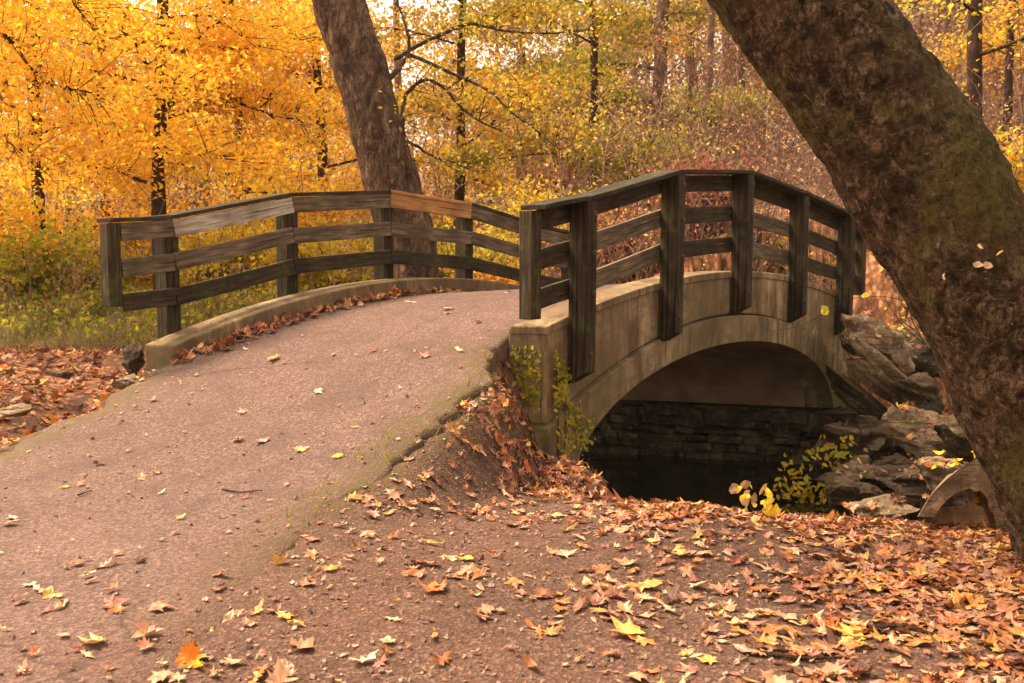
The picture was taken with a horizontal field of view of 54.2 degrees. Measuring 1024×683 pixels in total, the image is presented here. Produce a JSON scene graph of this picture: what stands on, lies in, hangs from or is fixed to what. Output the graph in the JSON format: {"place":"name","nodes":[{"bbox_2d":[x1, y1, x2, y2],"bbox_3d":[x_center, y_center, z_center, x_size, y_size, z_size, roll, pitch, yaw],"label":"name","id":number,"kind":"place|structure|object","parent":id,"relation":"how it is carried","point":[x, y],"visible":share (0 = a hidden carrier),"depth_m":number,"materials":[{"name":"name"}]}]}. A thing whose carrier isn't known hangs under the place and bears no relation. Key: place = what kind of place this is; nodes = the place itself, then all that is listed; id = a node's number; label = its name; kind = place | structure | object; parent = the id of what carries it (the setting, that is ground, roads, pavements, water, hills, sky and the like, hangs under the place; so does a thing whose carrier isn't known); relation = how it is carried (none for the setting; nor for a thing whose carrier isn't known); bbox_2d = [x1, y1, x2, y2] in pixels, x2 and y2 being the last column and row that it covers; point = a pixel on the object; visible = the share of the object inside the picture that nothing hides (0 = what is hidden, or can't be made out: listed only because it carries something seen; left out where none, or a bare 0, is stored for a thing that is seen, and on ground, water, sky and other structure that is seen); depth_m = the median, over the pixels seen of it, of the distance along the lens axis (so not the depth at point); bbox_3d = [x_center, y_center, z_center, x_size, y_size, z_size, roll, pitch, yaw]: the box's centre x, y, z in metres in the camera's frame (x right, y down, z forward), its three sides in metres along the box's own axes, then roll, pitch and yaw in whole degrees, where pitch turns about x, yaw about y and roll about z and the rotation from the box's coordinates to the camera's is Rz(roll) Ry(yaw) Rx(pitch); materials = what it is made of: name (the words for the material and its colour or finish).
{"place":"outdoors","nodes":[
{"label":"outdoors","id":0,"kind":"place"},
{"bbox_2d":[0,284,729,682],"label":"path","id":1,"kind":"structure","parent":0,"point":[288,402],"depth_m":6.72,"materials":[{"name":"asphalt"}]},
{"bbox_2d":[28,578,48,592],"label":"fallen leaf","id":2,"kind":"object","parent":1,"relation":"on","point":[37,587],"visible":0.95,"depth_m":4.44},
{"bbox_2d":[78,632,126,643],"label":"fallen leaf","id":3,"kind":"object","parent":1,"relation":"on","point":[95,639],"visible":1,"depth_m":3.86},
{"bbox_2d":[221,488,261,492],"bbox_3d":[-1.678,0.920,6.170,0.280,0.022,0.052,1,5,15],"label":"fallen stick","id":4,"kind":"object","parent":1,"relation":"on","point":[239,491],"visible":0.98,"depth_m":6.15,"materials":[{"name":"wood"}]},
{"bbox_2d":[0,284,612,682],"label":"fallen leaves","id":5,"kind":"object","parent":1,"relation":"on","point":[144,627],"depth_m":4.30,"materials":[{"name":"plant"}]},
{"bbox_2d":[171,285,492,363],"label":"fallen leaves","id":6,"kind":"object","parent":1,"relation":"on","point":[252,329],"visible":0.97,"depth_m":10.20,"materials":[{"name":"brown plant"}]},
{"bbox_2d":[0,0,916,171],"label":"sky","id":7,"kind":"structure","parent":0,"point":[381,7],"materials":[{"name":"white"}]},
{"bbox_2d":[0,20,1023,682],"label":"ground","id":8,"kind":"structure","parent":0,"point":[456,624],"depth_m":4.66,"materials":[{"name":"soil"}]},
{"bbox_2d":[0,402,35,417],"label":"boulder","id":9,"kind":"object","parent":8,"relation":"on","point":[20,409],"visible":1,"depth_m":9.30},
{"bbox_2d":[0,206,100,311],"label":"shrub","id":10,"kind":"object","parent":8,"relation":"on","point":[38,275],"visible":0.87,"depth_m":19.64,"materials":[{"name":"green plant"}]},
{"bbox_2d":[43,370,74,378],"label":"boulder","id":11,"kind":"object","parent":8,"relation":"on","point":[63,374],"visible":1,"depth_m":11.46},
{"bbox_2d":[0,15,124,228],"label":"broad tree","id":12,"kind":"object","parent":8,"relation":"on","point":[60,46],"visible":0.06,"depth_m":41.56,"materials":[{"name":"orange plant"}]},
{"bbox_2d":[0,15,139,278],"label":"maple","id":13,"kind":"object","parent":8,"relation":"on","point":[7,201],"visible":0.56,"depth_m":18.90,"materials":[{"name":"yellow plant"}]},
{"bbox_2d":[0,341,156,448],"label":"fallen leaves","id":14,"kind":"object","parent":8,"relation":"on","point":[27,396],"visible":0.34,"depth_m":12.96,"materials":[{"name":"brown plant"}]},
{"bbox_2d":[29,218,147,297],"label":"shrub","id":15,"kind":"object","parent":8,"relation":"on","point":[98,278],"visible":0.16,"depth_m":21.85,"materials":[{"name":"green plant"}]},
{"bbox_2d":[0,0,184,212],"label":"reaching maple","id":16,"kind":"object","parent":8,"relation":"on","point":[30,61],"visible":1,"depth_m":12.19,"materials":[{"name":"yellow plant"}]},
{"bbox_2d":[61,209,151,293],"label":"shrub","id":17,"kind":"object","parent":8,"relation":"on","point":[135,248],"visible":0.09,"depth_m":23.74,"materials":[{"name":"yellow plant"}]},
{"bbox_2d":[0,0,233,233],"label":"maple","id":18,"kind":"object","parent":8,"relation":"on","point":[106,204],"visible":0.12,"depth_m":29.30,"materials":[{"name":"orange plant"}]},
{"bbox_2d":[111,373,140,389],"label":"boulder","id":19,"kind":"object","parent":8,"relation":"on","point":[125,382],"visible":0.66,"depth_m":9.13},
{"bbox_2d":[121,342,144,374],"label":"boulder","id":20,"kind":"object","parent":8,"relation":"on","point":[133,360],"visible":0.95,"depth_m":9.82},
{"bbox_2d":[0,0,290,255],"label":"maple","id":21,"kind":"object","parent":8,"relation":"on","point":[80,122],"visible":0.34,"depth_m":22.33,"materials":[{"name":"yellow plant"}]},
{"bbox_2d":[0,276,306,351],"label":"undergrowth","id":22,"kind":"object","parent":8,"relation":"on","point":[198,310],"visible":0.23,"depth_m":17.82,"materials":[{"name":"green plant"}]},
{"bbox_2d":[0,0,348,311],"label":"slim tree","id":23,"kind":"object","parent":8,"relation":"on","point":[222,50],"visible":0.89,"depth_m":17.48,"materials":[{"name":"yellow plant"}]},
{"bbox_2d":[31,0,347,241],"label":"broad tree","id":24,"kind":"object","parent":8,"relation":"on","point":[118,201],"visible":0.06,"depth_m":36.24,"materials":[{"name":"yellow plant"}]},
{"bbox_2d":[10,0,403,245],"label":"maple","id":25,"kind":"object","parent":8,"relation":"on","point":[254,186],"visible":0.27,"depth_m":22.87,"materials":[{"name":"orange plant"}]},
{"bbox_2d":[143,191,298,305],"bbox_3d":[-6.039,-1.859,20.906,3.041,2.431,3.212,2,6,19],"label":"shrub","id":26,"kind":"object","parent":8,"relation":"on","point":[193,239],"visible":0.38,"depth_m":20.32,"materials":[{"name":"yellow plant"}]},
{"bbox_2d":[275,610,292,619],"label":"fallen leaf","id":27,"kind":"object","parent":8,"relation":"on","point":[284,615],"visible":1,"depth_m":4.14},
{"bbox_2d":[238,193,373,291],"bbox_3d":[-3.568,-1.691,19.979,3.396,2.438,2.989,0,5,0],"label":"shrub","id":28,"kind":"object","parent":8,"relation":"on","point":[318,279],"visible":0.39,"depth_m":19.39,"materials":[{"name":"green plant"}]},
{"bbox_2d":[113,343,504,525],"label":"grass","id":29,"kind":"structure","parent":8,"relation":"on","point":[384,450],"depth_m":6.66,"materials":[{"name":"green plant"}]},
{"bbox_2d":[191,0,543,226],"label":"maple","id":30,"kind":"object","parent":8,"relation":"on","point":[316,73],"visible":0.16,"depth_m":27.23,"materials":[{"name":"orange plant"}]},
{"bbox_2d":[349,641,387,662],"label":"fallen leaf","id":31,"kind":"object","parent":8,"relation":"on","point":[362,659],"visible":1,"depth_m":3.72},
{"bbox_2d":[293,0,558,191],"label":"broad tree","id":32,"kind":"object","parent":8,"relation":"on","point":[390,59],"visible":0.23,"depth_m":39.38,"materials":[{"name":"yellow plant"}]},
{"bbox_2d":[417,579,446,590],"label":"fallen leaf","id":33,"kind":"object","parent":8,"relation":"on","point":[430,587],"visible":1,"depth_m":4.51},
{"bbox_2d":[372,214,544,279],"bbox_3d":[-0.871,-1.317,18.939,3.333,2.359,2.732,0,5,0],"label":"shrub","id":34,"kind":"object","parent":8,"relation":"on","point":[451,250],"visible":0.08,"depth_m":18.52,"materials":[{"name":"yellow plant"}]},
{"bbox_2d":[312,0,631,277],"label":"old tree","id":35,"kind":"object","parent":8,"relation":"on","point":[363,78],"visible":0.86,"depth_m":14.53,"materials":[{"name":"yellow plant"}]},
{"bbox_2d":[288,0,669,246],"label":"maple","id":36,"kind":"object","parent":8,"relation":"on","point":[457,65],"visible":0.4,"depth_m":25.46,"materials":[{"name":"yellow plant"}]},
{"bbox_2d":[0,0,999,238],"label":"distant woods","id":37,"kind":"object","parent":8,"relation":"on","point":[435,133],"visible":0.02,"depth_m":57.90,"materials":[{"name":"yellow plant"}]},
{"bbox_2d":[443,253,560,284],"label":"shrub","id":38,"kind":"object","parent":8,"relation":"on","point":[496,278],"visible":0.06,"depth_m":16.50,"materials":[{"name":"yellow plant"}]},
{"bbox_2d":[389,0,616,205],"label":"maple","id":39,"kind":"object","parent":8,"relation":"on","point":[481,47],"visible":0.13,"depth_m":32.84,"materials":[{"name":"yellow plant"}]},
{"bbox_2d":[0,0,1023,341],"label":"brush","id":40,"kind":"object","parent":8,"relation":"on","point":[770,146],"visible":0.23,"depth_m":20.32,"materials":[{"name":"brown plant"}]},
{"bbox_2d":[0,374,1023,682],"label":"fallen leaves","id":41,"kind":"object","parent":8,"relation":"on","point":[422,640],"depth_m":4.49,"materials":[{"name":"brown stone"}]},
{"bbox_2d":[145,271,887,464],"bbox_3d":[0.699,0.685,11.423,4.960,2.984,8.496,4,7,37],"label":"footbridge","id":42,"kind":"object","parent":8,"relation":"on","point":[711,381],"visible":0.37,"depth_m":11.99,"materials":[{"name":"concrete"}]},
{"bbox_2d":[96,190,568,338],"bbox_3d":[-1.477,-0.872,11.944,0.284,1.851,7.229,4,7,39],"label":"railing","id":43,"kind":"object","parent":42,"relation":"attached to","point":[166,263],"visible":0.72,"depth_m":10.67,"materials":[{"name":"brown wood"}]},
{"bbox_2d":[510,345,595,460],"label":"creeper","id":44,"kind":"object","parent":42,"relation":"attached to","point":[564,390],"visible":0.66,"depth_m":8.44,"materials":[{"name":"green plant"}]},
{"bbox_2d":[519,169,865,382],"bbox_3d":[2.513,-0.847,10.886,0.280,1.995,7.488,4,7,39],"label":"railing","id":45,"kind":"object","parent":42,"relation":"attached to","point":[587,240],"visible":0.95,"depth_m":9.62,"materials":[{"name":"brown wood"}]},
{"bbox_2d":[446,356,613,503],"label":"fallen leaves","id":46,"kind":"object","parent":8,"relation":"on","point":[546,474],"visible":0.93,"depth_m":7.33,"materials":[{"name":"brown plant"}]},
{"bbox_2d":[471,54,608,234],"bbox_3d":[1.478,-5.068,29.420,4.546,6.789,5.158,5,7,42],"label":"shrub","id":47,"kind":"object","parent":8,"relation":"on","point":[557,173],"visible":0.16,"depth_m":29.40,"materials":[{"name":"yellow plant"}]},
{"bbox_2d":[470,164,638,277],"bbox_3d":[0.829,-2.191,20.829,4.069,3.144,2.984,0,5,0],"label":"shrub","id":48,"kind":"object","parent":8,"relation":"on","point":[530,199],"visible":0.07,"depth_m":21.02,"materials":[{"name":"yellow plant"}]},
{"bbox_2d":[436,0,683,206],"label":"broad tree","id":49,"kind":"object","parent":8,"relation":"on","point":[581,41],"visible":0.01,"depth_m":41.26,"materials":[{"name":"yellow plant"}]},
{"bbox_2d":[395,0,747,225],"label":"maple","id":50,"kind":"object","parent":8,"relation":"on","point":[597,73],"visible":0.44,"depth_m":25.24,"materials":[{"name":"yellow plant"}]},
{"bbox_2d":[581,592,606,604],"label":"fallen leaf","id":51,"kind":"object","parent":8,"relation":"on","point":[595,599],"visible":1,"depth_m":4.38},
{"bbox_2d":[169,392,1023,682],"bbox_3d":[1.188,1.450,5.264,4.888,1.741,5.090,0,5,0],"label":"fallen leaves","id":52,"kind":"object","parent":8,"relation":"on","point":[281,672],"depth_m":4.60,"materials":[{"name":"plant"}]},
{"bbox_2d":[866,623,935,635],"bbox_3d":[1.577,1.170,4.056,0.265,0.040,0.076,2,6,19],"label":"fallen stick","id":53,"kind":"object","parent":52,"relation":"on","point":[880,626],"visible":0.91,"depth_m":4.07,"materials":[{"name":"wood"}]},
{"bbox_2d":[570,0,670,177],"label":"bare tree","id":54,"kind":"object","parent":8,"relation":"on","point":[645,77],"visible":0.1,"depth_m":48.66,"materials":[{"name":"yellow plant"}]},
{"bbox_2d":[544,192,703,284],"bbox_3d":[2.174,-1.807,18.843,3.581,2.006,2.252,0,5,0],"label":"shrub","id":55,"kind":"object","parent":8,"relation":"on","point":[627,248],"visible":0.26,"depth_m":18.53,"materials":[{"name":"brown plant"}]},
{"bbox_2d":[610,615,652,634],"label":"fallen leaf","id":56,"kind":"object","parent":8,"relation":"on","point":[628,627],"visible":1,"depth_m":4.01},
{"bbox_2d":[495,0,789,199],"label":"broad tree","id":57,"kind":"object","parent":8,"relation":"on","point":[662,11],"visible":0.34,"depth_m":31.91,"materials":[{"name":"yellow plant"}]},
{"bbox_2d":[567,83,754,240],"bbox_3d":[3.589,-4.011,23.616,4.708,4.025,3.834,0,5,0],"label":"shrub","id":58,"kind":"object","parent":8,"relation":"on","point":[682,134],"visible":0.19,"depth_m":23.47,"materials":[{"name":"green plant"}]},
{"bbox_2d":[616,0,725,152],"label":"bare tree","id":59,"kind":"object","parent":8,"relation":"on","point":[692,31],"visible":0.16,"depth_m":36.82,"materials":[{"name":"yellow plant"}]},
{"bbox_2d":[610,0,743,155],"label":"bare tree","id":60,"kind":"object","parent":8,"relation":"on","point":[711,44],"visible":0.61,"depth_m":30.15,"materials":[{"name":"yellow plant"}]},
{"bbox_2d":[674,547,695,554],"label":"fallen leaf","id":61,"kind":"object","parent":8,"relation":"on","point":[681,553],"visible":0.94,"depth_m":5.12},
{"bbox_2d":[651,0,746,130],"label":"bare tree","id":62,"kind":"object","parent":8,"relation":"on","point":[740,67],"visible":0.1,"depth_m":33.18,"materials":[{"name":"brown plant"}]},
{"bbox_2d":[642,136,777,239],"bbox_3d":[3.544,-2.809,18.750,1.926,2.167,2.292,-4,7,-37],"label":"shrub","id":63,"kind":"object","parent":8,"relation":"on","point":[721,165],"visible":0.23,"depth_m":18.45,"materials":[{"name":"brown plant"}]},
{"bbox_2d":[722,25,730,86],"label":"bare tree","id":64,"kind":"object","parent":8,"relation":"on","point":[726,52],"visible":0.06,"depth_m":46.73,"materials":[{"name":"brown plant"}]},
{"bbox_2d":[726,617,747,623],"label":"fallen leaf","id":65,"kind":"object","parent":8,"relation":"on","point":[735,620],"visible":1,"depth_m":4.16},
{"bbox_2d":[729,642,754,651],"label":"fallen leaf","id":66,"kind":"object","parent":8,"relation":"on","point":[743,649],"visible":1,"depth_m":3.84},
{"bbox_2d":[729,480,779,517],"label":"sprig","id":67,"kind":"object","parent":8,"relation":"on","point":[768,509],"visible":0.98,"depth_m":6.11,"materials":[{"name":"yellow plant"}]},
{"bbox_2d":[771,611,796,618],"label":"fallen leaf","id":68,"kind":"object","parent":8,"relation":"on","point":[788,615],"visible":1,"depth_m":4.29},
{"bbox_2d":[626,200,968,464],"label":"fallen leaves","id":69,"kind":"object","parent":8,"relation":"on","point":[886,275],"visible":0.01,"depth_m":17.87,"materials":[{"name":"orange plant"}]},
{"bbox_2d":[765,220,835,290],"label":"shrub","id":70,"kind":"object","parent":8,"relation":"on","point":[783,271],"visible":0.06,"depth_m":18.70,"materials":[{"name":"brown plant"}]},
{"bbox_2d":[759,650,846,659],"bbox_3d":[1.098,1.192,3.774,0.322,0.031,0.065,1,5,14],"label":"fallen stick","id":71,"kind":"object","parent":8,"relation":"on","point":[778,655],"visible":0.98,"depth_m":3.76,"materials":[{"name":"wood"}]},
{"bbox_2d":[764,434,856,505],"bbox_3d":[3.340,1.538,11.296,1.078,1.106,0.531,0,5,0],"label":"sapling","id":72,"kind":"object","parent":8,"relation":"on","point":[835,453],"visible":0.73,"depth_m":11.24,"materials":[{"name":"green plant"}]},
{"bbox_2d":[826,505,857,516],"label":"boulder","id":73,"kind":"object","parent":8,"relation":"on","point":[839,509],"visible":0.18,"depth_m":9.98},
{"bbox_2d":[824,477,883,506],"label":"boulder","id":74,"kind":"object","parent":73,"relation":"on","point":[839,490],"visible":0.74,"depth_m":9.68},
{"bbox_2d":[827,622,881,637],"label":"fallen leaf","id":75,"kind":"object","parent":8,"relation":"on","point":[847,629],"visible":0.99,"depth_m":4.07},
{"bbox_2d":[812,415,909,470],"bbox_3d":[4.045,1.164,11.494,0.990,0.711,0.785,3,6,32],"label":"boulder","id":76,"kind":"object","parent":8,"relation":"on","point":[867,426],"visible":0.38,"depth_m":11.25,"materials":[{"name":"stone"}]},
{"bbox_2d":[823,420,861,459],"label":"boulder","id":77,"kind":"object","parent":76,"relation":"on","point":[834,432],"visible":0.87,"depth_m":11.21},
{"bbox_2d":[865,438,890,450],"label":"boulder","id":78,"kind":"object","parent":76,"relation":"on","point":[877,444],"visible":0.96,"depth_m":11.14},
{"bbox_2d":[706,0,1023,563],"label":"leaning tree","id":79,"kind":"object","parent":8,"relation":"on","point":[884,113],"visible":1,"depth_m":4.87,"materials":[{"name":"brown plant"}]},
{"bbox_2d":[766,292,903,331],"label":"drooping twig","id":80,"kind":"object","parent":79,"relation":"hanging from","point":[824,310],"visible":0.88,"depth_m":5.64,"materials":[{"name":"wood"}]},
{"bbox_2d":[905,243,1023,317],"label":"twig","id":81,"kind":"object","parent":79,"relation":"attached to","point":[987,265],"visible":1,"depth_m":4.48,"materials":[{"name":"wood"}]},
{"bbox_2d":[824,364,914,456],"bbox_3d":[4.432,0.880,12.197,1.696,0.298,0.667,39,6,-8],"label":"boulder","id":82,"kind":"object","parent":8,"relation":"on","point":[855,396],"visible":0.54,"depth_m":12.01,"materials":[{"name":"stone"}]},
{"bbox_2d":[844,493,919,519],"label":"boulder","id":83,"kind":"object","parent":8,"relation":"on","point":[886,507],"visible":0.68,"depth_m":6.97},
{"bbox_2d":[856,464,930,502],"bbox_3d":[4.080,1.434,10.178,1.031,0.345,0.726,4,4,-18],"label":"boulder","id":84,"kind":"object","parent":8,"relation":"on","point":[894,477],"visible":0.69,"depth_m":9.93,"materials":[{"name":"stone"}]},
{"bbox_2d":[814,460,875,485],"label":"boulder","id":85,"kind":"object","parent":84,"relation":"on","point":[851,470],"visible":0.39,"depth_m":10.29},
{"bbox_2d":[835,321,948,512],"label":"fallen leaves","id":86,"kind":"object","parent":84,"relation":"on","point":[896,498],"visible":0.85,"depth_m":10.18,"materials":[{"name":"orange plant"}]},
{"bbox_2d":[872,453,913,491],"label":"boulder","id":87,"kind":"object","parent":84,"relation":"on","point":[897,459],"visible":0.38,"depth_m":10.59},
{"bbox_2d":[844,455,870,464],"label":"boulder","id":88,"kind":"object","parent":87,"relation":"on","point":[865,459],"visible":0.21,"depth_m":10.74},
{"bbox_2d":[884,291,924,344],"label":"shoots","id":89,"kind":"object","parent":8,"relation":"on","point":[903,325],"visible":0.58,"depth_m":9.05,"materials":[{"name":"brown plant"}]},
{"bbox_2d":[898,0,928,44],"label":"bare tree","id":90,"kind":"object","parent":8,"relation":"on","point":[922,23],"visible":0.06,"depth_m":35.06,"materials":[{"name":"brown plant"}]},
{"bbox_2d":[892,328,940,377],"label":"boulder","id":91,"kind":"object","parent":8,"relation":"on","point":[925,360],"visible":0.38,"depth_m":13.10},
{"bbox_2d":[891,372,944,414],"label":"boulder","id":92,"kind":"object","parent":8,"relation":"on","point":[922,390],"visible":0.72,"depth_m":11.43,"materials":[{"name":"stone"}]},
{"bbox_2d":[846,337,906,406],"bbox_3d":[4.519,0.532,11.954,1.576,0.431,0.524,41,5,-12],"label":"boulder","id":93,"kind":"object","parent":92,"relation":"on","point":[875,371],"visible":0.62,"depth_m":11.80,"materials":[{"name":"stone"}]},
{"bbox_2d":[839,313,914,374],"bbox_3d":[4.524,0.035,12.322,1.264,0.577,0.892,16,6,-18],"label":"boulder","id":94,"kind":"object","parent":93,"relation":"on","point":[895,348],"visible":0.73,"depth_m":11.99,"materials":[{"name":"stone"}]},
{"bbox_2d":[877,406,960,462],"bbox_3d":[4.486,1.019,10.898,1.004,0.492,0.814,11,21,-7],"label":"boulder","id":95,"kind":"object","parent":8,"relation":"on","point":[897,425],"visible":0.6,"depth_m":10.79,"materials":[{"name":"stone"}]},
{"bbox_2d":[918,497,965,505],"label":"boulder","id":96,"kind":"object","parent":8,"relation":"on","point":[959,502],"visible":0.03,"depth_m":9.87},
{"bbox_2d":[913,456,971,506],"bbox_3d":[4.034,1.314,9.380,0.603,0.441,0.578,11,-6,39],"label":"boulder","id":97,"kind":"object","parent":8,"relation":"on","point":[934,477],"visible":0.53,"depth_m":9.25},
{"bbox_2d":[932,414,976,461],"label":"boulder","id":98,"kind":"object","parent":8,"relation":"on","point":[950,433],"visible":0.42,"depth_m":10.19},
{"bbox_2d":[899,0,1014,67],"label":"bare tree","id":99,"kind":"object","parent":8,"relation":"on","point":[945,25],"visible":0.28,"depth_m":29.02,"materials":[{"name":"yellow plant"}]},
{"bbox_2d":[895,0,1023,117],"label":"mossy tree","id":100,"kind":"object","parent":8,"relation":"on","point":[973,13],"visible":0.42,"depth_m":19.39,"materials":[{"name":"yellow plant"}]},
{"bbox_2d":[917,459,1007,532],"bbox_3d":[2.950,1.079,6.421,0.942,0.775,0.650,0,5,0],"label":"boulder","id":101,"kind":"object","parent":8,"relation":"on","point":[972,476],"visible":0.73,"depth_m":6.11,"materials":[{"name":"stone"}]},
{"bbox_2d":[925,448,979,501],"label":"sprig","id":102,"kind":"object","parent":101,"relation":"on","point":[929,464],"visible":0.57,"depth_m":6.72,"materials":[{"name":"yellow plant"}]},
{"bbox_2d":[919,0,1023,152],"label":"maple","id":103,"kind":"object","parent":8,"relation":"on","point":[1008,33],"visible":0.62,"depth_m":23.46,"materials":[{"name":"yellow plant"}]},
{"bbox_2d":[939,0,1023,116],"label":"maple","id":104,"kind":"object","parent":8,"relation":"on","point":[993,74],"visible":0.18,"depth_m":29.62,"materials":[{"name":"yellow plant"}]},
{"bbox_2d":[986,109,1023,192],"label":"shrub","id":105,"kind":"object","parent":8,"relation":"on","point":[1017,164],"visible":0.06,"depth_m":18.18,"materials":[{"name":"yellow plant"}]},
{"bbox_2d":[579,451,989,528],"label":"water","id":106,"kind":"structure","parent":0,"point":[647,478],"depth_m":12.32,"materials":[{"name":"black liquid"}]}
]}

